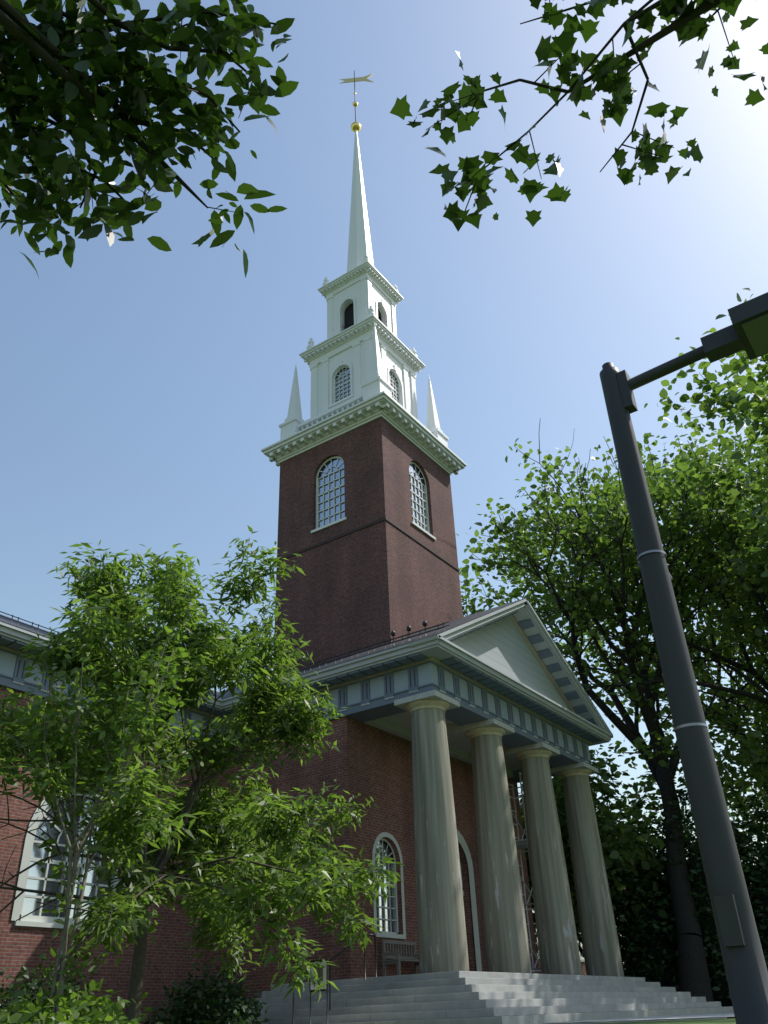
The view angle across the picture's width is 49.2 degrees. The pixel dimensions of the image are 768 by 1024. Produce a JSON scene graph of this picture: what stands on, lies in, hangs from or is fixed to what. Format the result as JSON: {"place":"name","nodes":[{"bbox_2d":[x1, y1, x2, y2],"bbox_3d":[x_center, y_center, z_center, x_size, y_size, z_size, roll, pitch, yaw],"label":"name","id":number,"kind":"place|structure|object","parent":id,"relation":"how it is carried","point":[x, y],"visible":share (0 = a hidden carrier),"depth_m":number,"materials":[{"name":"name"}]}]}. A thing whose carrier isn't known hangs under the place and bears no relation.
{"place":"outdoors","nodes":[
{"label":"outdoors","id":0,"kind":"place"},
{"bbox_2d":[0,961,91,1020],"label":"shrub","id":1,"kind":"object","parent":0,"point":[27,987],"depth_m":17.28,"materials":[{"name":"green plant"}]},
{"bbox_2d":[0,0,298,277],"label":"tree","id":2,"kind":"object","parent":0,"point":[168,95],"depth_m":4.11,"materials":[{"name":"green plant"}]},
{"bbox_2d":[0,525,404,1020],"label":"locust tree","id":3,"kind":"object","parent":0,"point":[217,919],"depth_m":14.41,"materials":[{"name":"green plant"}]},
{"bbox_2d":[0,598,612,803],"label":"roof","id":4,"kind":"structure","parent":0,"point":[457,622],"depth_m":26.19,"materials":[{"name":"grey metal"}]},
{"bbox_2d":[0,0,767,883],"label":"sky","id":5,"kind":"structure","parent":0,"point":[143,387],"materials":[{"name":"blue"}]},
{"bbox_2d":[452,617,568,709],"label":"pediment","id":6,"kind":"structure","parent":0,"point":[502,645],"depth_m":27.88,"materials":[{"name":"white paint"}]},
{"bbox_2d":[390,0,767,231],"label":"overhead tree","id":7,"kind":"object","parent":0,"point":[604,79],"depth_m":3.78,"materials":[{"name":"green plant"}]},
{"bbox_2d":[457,424,767,1001],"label":"oak tree","id":8,"kind":"object","parent":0,"point":[600,512],"depth_m":38.79,"materials":[{"name":"green plant"}]},
{"bbox_2d":[483,417,767,750],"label":"oak tree","id":9,"kind":"object","parent":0,"point":[724,447],"depth_m":45.81,"materials":[{"name":"green plant"}]},
{"bbox_2d":[485,424,767,820],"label":"oak tree","id":10,"kind":"object","parent":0,"point":[725,482],"depth_m":38.54,"materials":[{"name":"green plant"}]},
{"bbox_2d":[532,1012,734,1023],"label":"path","id":11,"kind":"structure","parent":0,"point":[717,1015],"depth_m":15.03,"materials":[{"name":"concrete"}]},
{"bbox_2d":[309,958,327,1023],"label":"sign board on posts","id":12,"kind":"object","parent":11,"relation":"on","point":[321,972],"visible":0.72,"depth_m":17.39,"materials":[{"name":"black metal"}]},
{"bbox_2d":[591,1018,735,1023],"bbox_3d":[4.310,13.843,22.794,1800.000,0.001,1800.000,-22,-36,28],"label":"lawn ground","id":13,"kind":"structure","parent":0,"point":[720,1021],"depth_m":11.15,"materials":[{"name":"green plant"}]},
{"bbox_2d":[0,978,162,1023],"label":"groundcover shrub","id":14,"kind":"object","parent":13,"relation":"on","point":[79,1011],"depth_m":10.05,"materials":[{"name":"green plant"}]},
{"bbox_2d":[7,625,216,1016],"bbox_3d":[-4.146,4.893,12.743,4.464,5.502,3.850,-22,-36,28],"label":"tree","id":15,"kind":"object","parent":13,"relation":"on","point":[100,768],"depth_m":12.46,"materials":[{"name":"green plant"}]},
{"bbox_2d":[144,958,269,1023],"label":"shrub","id":16,"kind":"object","parent":13,"relation":"on","point":[181,1006],"depth_m":17.37,"materials":[{"name":"green plant"}]},
{"bbox_2d":[0,686,625,1023],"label":"church brick walls","id":17,"kind":"structure","parent":13,"relation":"on","point":[366,761],"depth_m":23.15,"materials":[{"name":"red brick"}]},
{"bbox_2d":[0,611,448,686],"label":"roof","id":18,"kind":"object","parent":17,"relation":"on","point":[424,623],"visible":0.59,"depth_m":24.05,"materials":[{"name":"black metal"}]},
{"bbox_2d":[11,786,623,971],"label":"windows","id":19,"kind":"structure","parent":17,"relation":"attached to","point":[36,878],"depth_m":21.36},
{"bbox_2d":[0,621,657,859],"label":"entablature","id":20,"kind":"structure","parent":17,"relation":"on","point":[374,686],"depth_m":24.25,"materials":[{"name":"white paint"}]},
{"bbox_2d":[273,417,462,678],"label":"brick tower","id":21,"kind":"structure","parent":17,"relation":"on","point":[379,582],"depth_m":31.41,"materials":[{"name":"red brick"}]},
{"bbox_2d":[299,305,425,419],"bbox_3d":[-0.915,-5.672,38.189,4.220,5.450,4.220,-22,-36,28],"label":"steeple tier","id":22,"kind":"object","parent":21,"relation":"on","point":[326,360],"visible":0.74,"depth_m":37.30,"materials":[{"name":"white paint"}]},
{"bbox_2d":[318,131,403,338],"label":"spire","id":23,"kind":"structure","parent":22,"relation":"on","point":[362,284],"depth_m":40.37,"materials":[{"name":"white paint"}]},
{"bbox_2d":[340,71,372,132],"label":"weather vane","id":24,"kind":"object","parent":23,"relation":"on","point":[355,125],"visible":0.99,"depth_m":50.23,"materials":[{"name":"gold metal"}]},
{"bbox_2d":[342,303,381,329],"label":"window","id":25,"kind":"structure","parent":23,"relation":"attached to","point":[349,317],"depth_m":39.66,"materials":[{"name":"black"}]},
{"bbox_2d":[334,366,399,403],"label":"arched windows","id":26,"kind":"structure","parent":22,"relation":"attached to","point":[342,384],"depth_m":36.88,"materials":[{"name":"white"}]},
{"bbox_2d":[261,322,466,476],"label":"cornice with pinnacles","id":27,"kind":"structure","parent":21,"relation":"on","point":[375,399],"depth_m":34.56,"materials":[{"name":"white paint"}]},
{"bbox_2d":[279,517,459,571],"bbox_3d":[-0.583,2.139,33.445,5.270,0.120,5.270,-22,-36,28],"label":"string course","id":28,"kind":"object","parent":21,"relation":"attached to","point":[368,525],"visible":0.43,"depth_m":31.62,"materials":[{"name":"brown brick"}]},
{"bbox_2d":[311,456,435,539],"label":"tower windows","id":29,"kind":"structure","parent":21,"relation":"attached to","point":[330,501],"depth_m":33.14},
{"bbox_2d":[363,711,520,777],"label":"portico ceiling","id":30,"kind":"structure","parent":17,"relation":"attached to","point":[459,745],"depth_m":26.24,"materials":[{"name":"white paint"}]},
{"bbox_2d":[408,598,612,737],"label":"pediment cornice","id":31,"kind":"structure","parent":17,"relation":"attached to","point":[538,639],"depth_m":29.24,"materials":[{"name":"white paint"}]},
{"bbox_2d":[235,971,733,1023],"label":"portico steps","id":32,"kind":"structure","parent":13,"relation":"on","point":[463,997],"depth_m":18.98,"materials":[{"name":"stone"}]},
{"bbox_2d":[292,934,376,1023],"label":"handrail","id":33,"kind":"object","parent":32,"relation":"on","point":[340,952],"visible":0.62,"depth_m":19.28,"materials":[{"name":"black metal"}]},
{"bbox_2d":[382,940,418,975],"bbox_3d":[0.612,11.896,22.250,0.520,0.930,1.600,-22,-36,28],"label":"bench on platform","id":34,"kind":"object","parent":32,"relation":"on","point":[397,958],"visible":0.77,"depth_m":22.18,"materials":[{"name":"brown wood"}]},
{"bbox_2d":[394,690,468,973],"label":"portico column","id":35,"kind":"structure","parent":32,"relation":"on","point":[442,942],"depth_m":20.93,"materials":[{"name":"paint"}]},
{"bbox_2d":[455,718,531,972],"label":"portico column","id":36,"kind":"structure","parent":32,"relation":"on","point":[505,935],"depth_m":23.31,"materials":[{"name":"paint"}]},
{"bbox_2d":[508,772,540,973],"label":"scaffold tower","id":37,"kind":"structure","parent":32,"relation":"on","point":[521,843],"depth_m":27.97,"materials":[{"name":"silver metal"}]},
{"bbox_2d":[506,742,581,974],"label":"portico column","id":38,"kind":"structure","parent":32,"relation":"on","point":[557,936],"depth_m":25.67,"materials":[{"name":"paint"}]},
{"bbox_2d":[550,762,623,976],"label":"portico column","id":39,"kind":"structure","parent":32,"relation":"on","point":[601,948],"depth_m":28.03,"materials":[{"name":"paint"}]},
{"bbox_2d":[520,787,671,957],"bbox_3d":[7.729,15.641,33.594,8.846,7.928,7.708,-22,-36,28],"label":"tree","id":40,"kind":"object","parent":13,"relation":"on","point":[627,853],"depth_m":32.74,"materials":[{"name":"green plant"}]},
{"bbox_2d":[518,744,674,954],"bbox_3d":[8.864,16.010,38.085,9.987,11.908,12.245,-22,-36,28],"label":"tree","id":41,"kind":"object","parent":13,"relation":"on","point":[600,784],"depth_m":37.00,"materials":[{"name":"green plant"}]},
{"bbox_2d":[623,807,693,984],"bbox_3d":[12.189,16.527,35.100,5.216,8.167,5.028,-22,-36,28],"label":"foliage","id":42,"kind":"object","parent":13,"relation":"on","point":[658,834],"depth_m":36.03,"materials":[{"name":"green plant"}]},
{"bbox_2d":[609,832,722,1003],"bbox_3d":[10.691,16.651,33.860,5.222,7.024,5.043,-22,-36,28],"label":"yew shrub","id":43,"kind":"object","parent":13,"relation":"on","point":[624,943],"depth_m":32.58,"materials":[{"name":"green plant"}]},
{"bbox_2d":[599,292,767,1023],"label":"street lamp post","id":44,"kind":"object","parent":13,"relation":"on","point":[745,967],"visible":1,"depth_m":5.08,"materials":[{"name":"grey metal"}]},
{"bbox_2d":[648,668,767,867],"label":"maple tree","id":45,"kind":"object","parent":13,"relation":"on","point":[758,750],"depth_m":36.12,"materials":[{"name":"green plant"}]},
{"bbox_2d":[650,773,767,1006],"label":"tree","id":46,"kind":"object","parent":13,"relation":"on","point":[682,794],"depth_m":32.59,"materials":[{"name":"plant"}]},
{"bbox_2d":[728,792,767,970],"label":"foliage","id":47,"kind":"object","parent":13,"relation":"on","point":[758,869],"depth_m":32.93,"materials":[{"name":"green plant"}]},
{"bbox_2d":[734,830,763,942],"bbox_3d":[14.719,16.453,34.060,5.036,7.239,4.882,-22,-36,28],"label":"tree","id":48,"kind":"object","parent":13,"relation":"on","point":[753,859],"depth_m":34.37,"materials":[{"name":"green plant"}]},
{"bbox_2d":[755,786,767,860],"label":"foliage","id":49,"kind":"object","parent":13,"relation":"on","point":[766,815],"visible":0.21,"depth_m":35.57,"materials":[{"name":"green plant"}]},
{"bbox_2d":[644,288,767,542],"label":"oak tree","id":50,"kind":"object","parent":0,"point":[753,386],"depth_m":29.95,"materials":[{"name":"green plant"}]},
{"bbox_2d":[698,389,767,664],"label":"oak tree","id":51,"kind":"object","parent":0,"point":[757,575],"depth_m":35.84,"materials":[{"name":"green plant"}]}
]}

